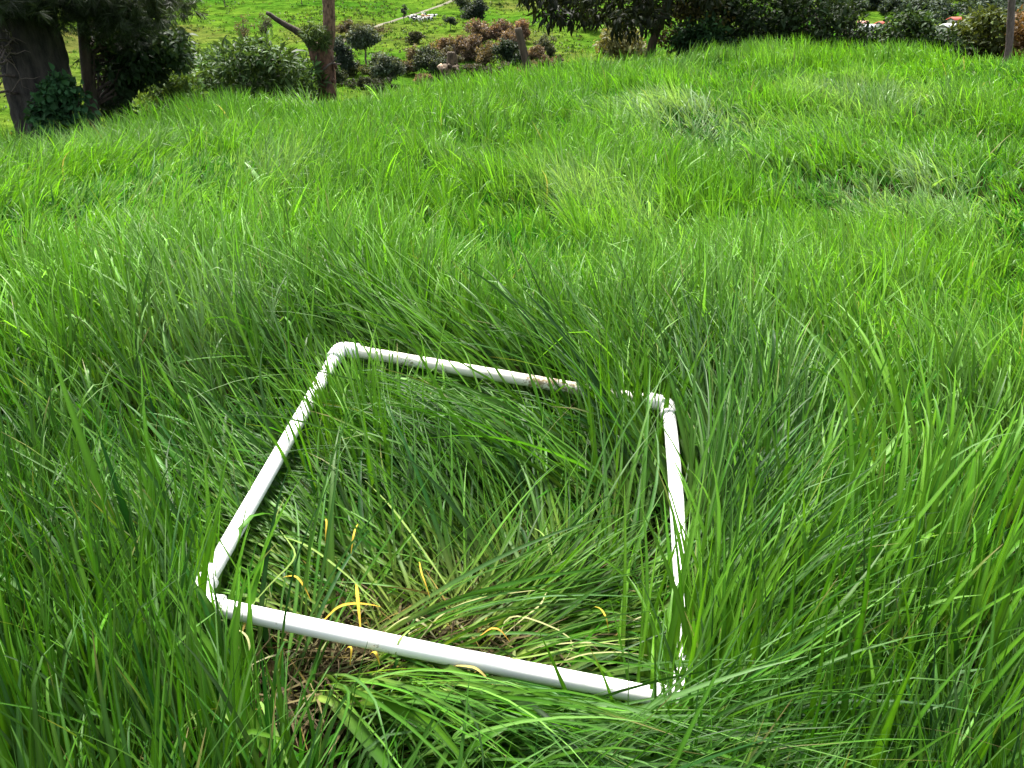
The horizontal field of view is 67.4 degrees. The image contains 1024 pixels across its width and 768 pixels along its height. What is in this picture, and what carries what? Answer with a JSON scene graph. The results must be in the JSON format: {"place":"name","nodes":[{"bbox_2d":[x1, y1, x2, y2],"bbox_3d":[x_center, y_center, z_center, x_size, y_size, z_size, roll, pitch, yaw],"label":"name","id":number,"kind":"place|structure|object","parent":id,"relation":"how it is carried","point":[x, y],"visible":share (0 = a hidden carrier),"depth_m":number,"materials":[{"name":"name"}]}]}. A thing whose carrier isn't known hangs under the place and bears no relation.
{"place":"outdoors","nodes":[
{"label":"outdoors","id":0,"kind":"place"},
{"bbox_2d":[343,0,451,41],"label":"track","id":1,"kind":"structure","parent":0,"point":[447,2],"depth_m":247.69,"materials":[{"name":"white"}]},
{"bbox_2d":[0,0,1023,139],"bbox_3d":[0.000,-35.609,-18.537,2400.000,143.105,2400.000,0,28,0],"label":"hillside","id":2,"kind":"structure","parent":0,"point":[283,6],"depth_m":229.76,"materials":[{"name":"green plant"}]},
{"bbox_2d":[234,12,255,36],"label":"hill tree","id":3,"kind":"object","parent":2,"relation":"on","point":[244,30],"visible":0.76,"depth_m":198.12,"materials":[{"name":"green plant"}]},
{"bbox_2d":[254,12,273,39],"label":"hill tree","id":4,"kind":"object","parent":2,"relation":"on","point":[267,22],"visible":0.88,"depth_m":200.50,"materials":[{"name":"green plant"}]},
{"bbox_2d":[316,67,348,83],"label":"hill bush","id":5,"kind":"object","parent":2,"relation":"on","point":[340,77],"visible":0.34,"depth_m":166.91,"materials":[{"name":"green plant"}]},
{"bbox_2d":[333,34,357,74],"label":"hill tree","id":6,"kind":"object","parent":2,"relation":"on","point":[344,55],"visible":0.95,"depth_m":172.10,"materials":[{"name":"green plant"}]},
{"bbox_2d":[335,18,355,33],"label":"hill bush","id":7,"kind":"object","parent":2,"relation":"on","point":[345,27],"visible":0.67,"depth_m":214.72,"materials":[{"name":"brown plant"}]},
{"bbox_2d":[341,60,362,75],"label":"hill bush","id":8,"kind":"object","parent":2,"relation":"on","point":[354,71],"visible":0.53,"depth_m":177.94,"materials":[{"name":"green plant"}]},
{"bbox_2d":[340,76,372,87],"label":"hill bush","id":9,"kind":"object","parent":2,"relation":"on","point":[363,79],"visible":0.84,"depth_m":162.90,"materials":[{"name":"green plant"}]},
{"bbox_2d":[344,23,381,64],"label":"hill tree","id":10,"kind":"object","parent":2,"relation":"on","point":[357,37],"visible":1,"depth_m":182.31,"materials":[{"name":"green plant"}]},
{"bbox_2d":[358,64,383,78],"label":"hill bush","id":11,"kind":"object","parent":2,"relation":"on","point":[364,71],"visible":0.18,"depth_m":174.69,"materials":[{"name":"green plant"}]},
{"bbox_2d":[361,76,395,92],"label":"hill bush","id":12,"kind":"object","parent":2,"relation":"on","point":[381,82],"visible":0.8,"depth_m":160.53,"materials":[{"name":"green plant"}]},
{"bbox_2d":[374,27,391,32],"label":"hill bush","id":13,"kind":"object","parent":2,"relation":"on","point":[380,29],"visible":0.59,"depth_m":225.51,"materials":[{"name":"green plant"}]},
{"bbox_2d":[368,51,406,79],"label":"hill tree","id":14,"kind":"object","parent":2,"relation":"on","point":[381,64],"visible":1,"depth_m":164.28,"materials":[{"name":"green plant"}]},
{"bbox_2d":[400,4,407,22],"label":"hill tree","id":15,"kind":"object","parent":2,"relation":"on","point":[403,10],"visible":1,"depth_m":237.92,"materials":[{"name":"green plant"}]},
{"bbox_2d":[400,59,418,73],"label":"hill bush","id":16,"kind":"object","parent":2,"relation":"on","point":[409,69],"visible":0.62,"depth_m":178.69,"materials":[{"name":"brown plant"}]},
{"bbox_2d":[403,43,416,60],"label":"hill bush","id":17,"kind":"object","parent":2,"relation":"on","point":[410,53],"visible":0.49,"depth_m":185.90,"materials":[{"name":"brown plant"}]},
{"bbox_2d":[405,31,425,44],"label":"hill bush","id":18,"kind":"object","parent":2,"relation":"on","point":[416,36],"visible":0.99,"depth_m":209.19,"materials":[{"name":"green plant"}]},
{"bbox_2d":[414,73,432,84],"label":"hill bush","id":19,"kind":"object","parent":2,"relation":"on","point":[420,76],"visible":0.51,"depth_m":165.36,"materials":[{"name":"brown plant"}]},
{"bbox_2d":[410,43,446,78],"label":"hill tree","id":20,"kind":"object","parent":2,"relation":"on","point":[426,58],"visible":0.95,"depth_m":173.28,"materials":[{"name":"green plant"}]},
{"bbox_2d":[429,37,448,52],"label":"hill bush","id":21,"kind":"object","parent":2,"relation":"on","point":[441,44],"visible":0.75,"depth_m":195.51,"materials":[{"name":"brown plant"}]},
{"bbox_2d":[442,16,458,29],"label":"hill tree","id":22,"kind":"object","parent":2,"relation":"on","point":[450,21],"visible":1,"depth_m":222.49,"materials":[{"name":"green plant"}]},
{"bbox_2d":[438,45,464,65],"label":"hill bush","id":23,"kind":"object","parent":2,"relation":"on","point":[449,48],"visible":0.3,"depth_m":179.75,"materials":[{"name":"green plant"}]},
{"bbox_2d":[447,34,463,56],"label":"hill bush","id":24,"kind":"object","parent":2,"relation":"on","point":[450,42],"visible":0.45,"depth_m":190.13,"materials":[{"name":"brown plant"}]},
{"bbox_2d":[452,0,470,11],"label":"hill tree","id":25,"kind":"object","parent":2,"relation":"on","point":[461,3],"visible":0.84,"depth_m":240.14,"materials":[{"name":"green plant"}]},
{"bbox_2d":[454,33,482,61],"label":"hill bush","id":26,"kind":"object","parent":2,"relation":"on","point":[470,44],"visible":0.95,"depth_m":188.03,"materials":[{"name":"brown plant"}]},
{"bbox_2d":[459,0,488,20],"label":"hill tree","id":27,"kind":"object","parent":2,"relation":"on","point":[477,8],"visible":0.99,"depth_m":229.67,"materials":[{"name":"green plant"}]},
{"bbox_2d":[460,63,490,78],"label":"hill bush","id":28,"kind":"object","parent":2,"relation":"on","point":[470,67],"visible":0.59,"depth_m":170.38,"materials":[{"name":"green plant"}]},
{"bbox_2d":[462,17,493,46],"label":"hill bush","id":29,"kind":"object","parent":2,"relation":"on","point":[478,27],"visible":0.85,"depth_m":197.31,"materials":[{"name":"brown plant"}]},
{"bbox_2d":[476,40,499,68],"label":"hill bush","id":30,"kind":"object","parent":2,"relation":"on","point":[484,57],"visible":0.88,"depth_m":179.87,"materials":[{"name":"brown plant"}]},
{"bbox_2d":[484,60,511,77],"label":"hill bush","id":31,"kind":"object","parent":2,"relation":"on","point":[502,63],"visible":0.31,"depth_m":171.09,"materials":[{"name":"green plant"}]},
{"bbox_2d":[485,17,514,44],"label":"hill bush","id":32,"kind":"object","parent":2,"relation":"on","point":[497,28],"visible":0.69,"depth_m":199.25,"materials":[{"name":"brown plant"}]},
{"bbox_2d":[490,38,529,66],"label":"hill bush","id":33,"kind":"object","parent":2,"relation":"on","point":[508,51],"visible":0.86,"depth_m":175.16,"materials":[{"name":"green plant"}]},
{"bbox_2d":[497,27,525,46],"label":"hill bush","id":34,"kind":"object","parent":2,"relation":"on","point":[509,35],"visible":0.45,"depth_m":192.23,"materials":[{"name":"brown plant"}]},
{"bbox_2d":[515,18,530,41],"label":"hill bush","id":35,"kind":"object","parent":2,"relation":"on","point":[523,24],"visible":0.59,"depth_m":203.68,"materials":[{"name":"brown plant"}]},
{"bbox_2d":[516,59,543,72],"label":"hill bush","id":36,"kind":"object","parent":2,"relation":"on","point":[533,61],"visible":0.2,"depth_m":175.19,"materials":[{"name":"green plant"}]},
{"bbox_2d":[527,45,548,62],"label":"hill bush","id":37,"kind":"object","parent":2,"relation":"on","point":[533,53],"visible":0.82,"depth_m":182.96,"materials":[{"name":"brown plant"}]},
{"bbox_2d":[533,33,557,55],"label":"hill bush","id":38,"kind":"object","parent":2,"relation":"on","point":[549,48],"visible":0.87,"depth_m":188.87,"materials":[{"name":"green plant"}]},
{"bbox_2d":[538,54,563,67],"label":"hill bush","id":39,"kind":"object","parent":2,"relation":"on","point":[544,56],"visible":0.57,"depth_m":180.63,"materials":[{"name":"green plant"}]},
{"bbox_2d":[874,21,884,27],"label":"house","id":40,"kind":"structure","parent":2,"relation":"on","point":[878,23],"depth_m":284.79,"materials":[{"name":"orange"}]},
{"bbox_2d":[821,0,1023,26],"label":"woodland","id":41,"kind":"object","parent":2,"relation":"on","point":[939,7],"visible":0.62,"depth_m":309.36,"materials":[{"name":"green plant"}]},
{"bbox_2d":[935,23,956,32],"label":"house","id":42,"kind":"structure","parent":2,"relation":"on","point":[944,26],"depth_m":276.03,"materials":[{"name":"white"}]},
{"bbox_2d":[946,17,961,23],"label":"house","id":43,"kind":"structure","parent":2,"relation":"on","point":[951,19],"depth_m":286.21,"materials":[{"name":"orange"}]},
{"bbox_2d":[0,32,1023,767],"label":"ground","id":44,"kind":"structure","parent":0,"point":[302,668],"depth_m":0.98,"materials":[{"name":"green plant"}]},
{"bbox_2d":[0,0,210,147],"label":"needle tree","id":45,"kind":"object","parent":44,"relation":"on","point":[32,43],"visible":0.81,"depth_m":4.11,"materials":[{"name":"green plant"}]},
{"bbox_2d":[23,62,100,138],"bbox_3d":[-2.465,-1.431,4.223,0.371,0.620,0.268,-18,32,-31],"label":"ivy","id":46,"kind":"object","parent":45,"relation":"attached to","point":[63,98],"visible":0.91,"depth_m":4.14,"materials":[{"name":"green plant"}]},
{"bbox_2d":[77,13,198,128],"bbox_3d":[-2.485,-2.873,4.233,1.367,3.064,1.494,0,28,0],"label":"slender tree","id":47,"kind":"object","parent":44,"relation":"on","point":[125,76],"visible":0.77,"depth_m":4.59,"materials":[{"name":"green plant"}]},
{"bbox_2d":[132,64,202,117],"bbox_3d":[-2.434,-1.946,5.414,0.538,0.736,0.633,-13,30,-23],"label":"shrub","id":48,"kind":"object","parent":44,"relation":"on","point":[178,85],"visible":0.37,"depth_m":5.24,"materials":[{"name":"green plant"}]},
{"bbox_2d":[177,77,209,108],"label":"flowering weed","id":49,"kind":"object","parent":44,"relation":"on","point":[199,84],"visible":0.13,"depth_m":4.49,"materials":[{"name":"green plant"}]},
{"bbox_2d":[154,27,332,107],"bbox_3d":[-2.134,-2.362,6.165,1.487,0.947,1.238,-10,29,-18],"label":"shrub","id":50,"kind":"object","parent":44,"relation":"on","point":[265,67],"visible":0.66,"depth_m":5.82,"materials":[{"name":"green plant"}]},
{"bbox_2d":[266,0,340,103],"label":"pollarded tree","id":51,"kind":"object","parent":44,"relation":"on","point":[321,47],"visible":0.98,"depth_m":6.16,"materials":[{"name":"brown plant"}]},
{"bbox_2d":[196,342,686,704],"bbox_3d":[-0.048,0.129,0.976,0.545,0.148,0.507,4,28,8],"label":"pipe frame","id":52,"kind":"object","parent":44,"relation":"on","point":[502,666],"visible":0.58,"depth_m":0.79,"materials":[{"name":"white plastic"}]},
{"bbox_2d":[437,52,460,85],"bbox_3d":[-0.534,-2.621,6.493,0.196,0.343,0.187,0,28,0],"label":"stump","id":53,"kind":"object","parent":44,"relation":"on","point":[451,65],"visible":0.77,"depth_m":6.43,"materials":[{"name":"brown wood"}]},
{"bbox_2d":[453,44,457,64],"bbox_3d":[-0.473,-2.587,6.699,0.065,0.690,0.022,0,28,0],"label":"stake","id":54,"kind":"object","parent":44,"relation":"on","point":[456,60],"visible":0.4,"depth_m":6.57,"materials":[{"name":"brown wood"}]},
{"bbox_2d":[514,27,530,71],"bbox_3d":[0.101,-2.794,6.888,0.162,0.741,0.081,0,28,0],"label":"fence post","id":55,"kind":"object","parent":44,"relation":"on","point":[522,46],"visible":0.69,"depth_m":6.77,"materials":[{"name":"brown wood"}]},
{"bbox_2d":[591,20,646,63],"bbox_3d":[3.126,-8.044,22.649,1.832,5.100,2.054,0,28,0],"label":"gorse bush","id":56,"kind":"object","parent":44,"relation":"on","point":[606,44],"visible":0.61,"depth_m":21.34,"materials":[{"name":"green plant"}]},
{"bbox_2d":[516,0,723,57],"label":"overhanging tree","id":57,"kind":"object","parent":44,"relation":"on","point":[644,16],"visible":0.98,"depth_m":7.24,"materials":[{"name":"green plant"}]},
{"bbox_2d":[656,0,735,57],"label":"hedge bush","id":58,"kind":"object","parent":44,"relation":"on","point":[692,11],"visible":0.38,"depth_m":7.47,"materials":[{"name":"green plant"}]},
{"bbox_2d":[664,11,737,57],"bbox_3d":[1.832,-3.191,7.526,0.733,0.860,0.539,0,28,0],"label":"hedge bush","id":59,"kind":"object","parent":44,"relation":"on","point":[704,33],"visible":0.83,"depth_m":7.33,"materials":[{"name":"green plant"}]},
{"bbox_2d":[703,0,785,48],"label":"hedge bush","id":60,"kind":"object","parent":44,"relation":"on","point":[747,21],"visible":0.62,"depth_m":7.44,"materials":[{"name":"green plant"}]},
{"bbox_2d":[762,0,842,50],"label":"hedge bush","id":61,"kind":"object","parent":44,"relation":"on","point":[789,14],"visible":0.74,"depth_m":7.30,"materials":[{"name":"green plant"}]},
{"bbox_2d":[812,0,875,49],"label":"hedge bush","id":62,"kind":"object","parent":44,"relation":"on","point":[844,24],"visible":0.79,"depth_m":7.24,"materials":[{"name":"green plant"}]},
{"bbox_2d":[852,24,910,50],"bbox_3d":[3.518,-3.065,7.341,0.476,0.687,0.642,0,28,0],"label":"hedge bush","id":63,"kind":"object","parent":44,"relation":"on","point":[874,37],"visible":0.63,"depth_m":7.18,"materials":[{"name":"green plant"}]},
{"bbox_2d":[876,2,940,49],"bbox_3d":[3.755,-3.113,7.249,0.635,0.892,0.703,13,30,24],"label":"bush","id":64,"kind":"object","parent":44,"relation":"on","point":[911,23],"visible":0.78,"depth_m":7.01,"materials":[{"name":"green plant"}]},
{"bbox_2d":[920,26,974,58],"bbox_3d":[3.961,-2.949,7.098,0.460,0.676,0.486,10,29,18],"label":"rounded bush","id":65,"kind":"object","parent":44,"relation":"on","point":[943,35],"visible":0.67,"depth_m":6.92,"materials":[{"name":"green plant"}]},
{"bbox_2d":[939,3,1018,61],"bbox_3d":[4.349,-3.060,7.277,0.715,0.985,0.875,14,31,26],"label":"rounded bush","id":66,"kind":"object","parent":44,"relation":"on","point":[980,31],"visible":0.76,"depth_m":7.02,"materials":[{"name":"green plant"}]},
{"bbox_2d":[1003,0,1015,61],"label":"fence post","id":67,"kind":"object","parent":44,"relation":"on","point":[1010,26],"visible":0.63,"depth_m":6.64,"materials":[{"name":"wood"}]},
{"bbox_2d":[996,4,1023,60],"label":"rounded bush","id":68,"kind":"object","parent":44,"relation":"on","point":[1018,32],"visible":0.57,"depth_m":6.88,"materials":[{"name":"green plant"}]},
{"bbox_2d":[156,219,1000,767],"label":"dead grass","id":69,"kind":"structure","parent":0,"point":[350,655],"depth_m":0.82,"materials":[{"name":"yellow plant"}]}
]}

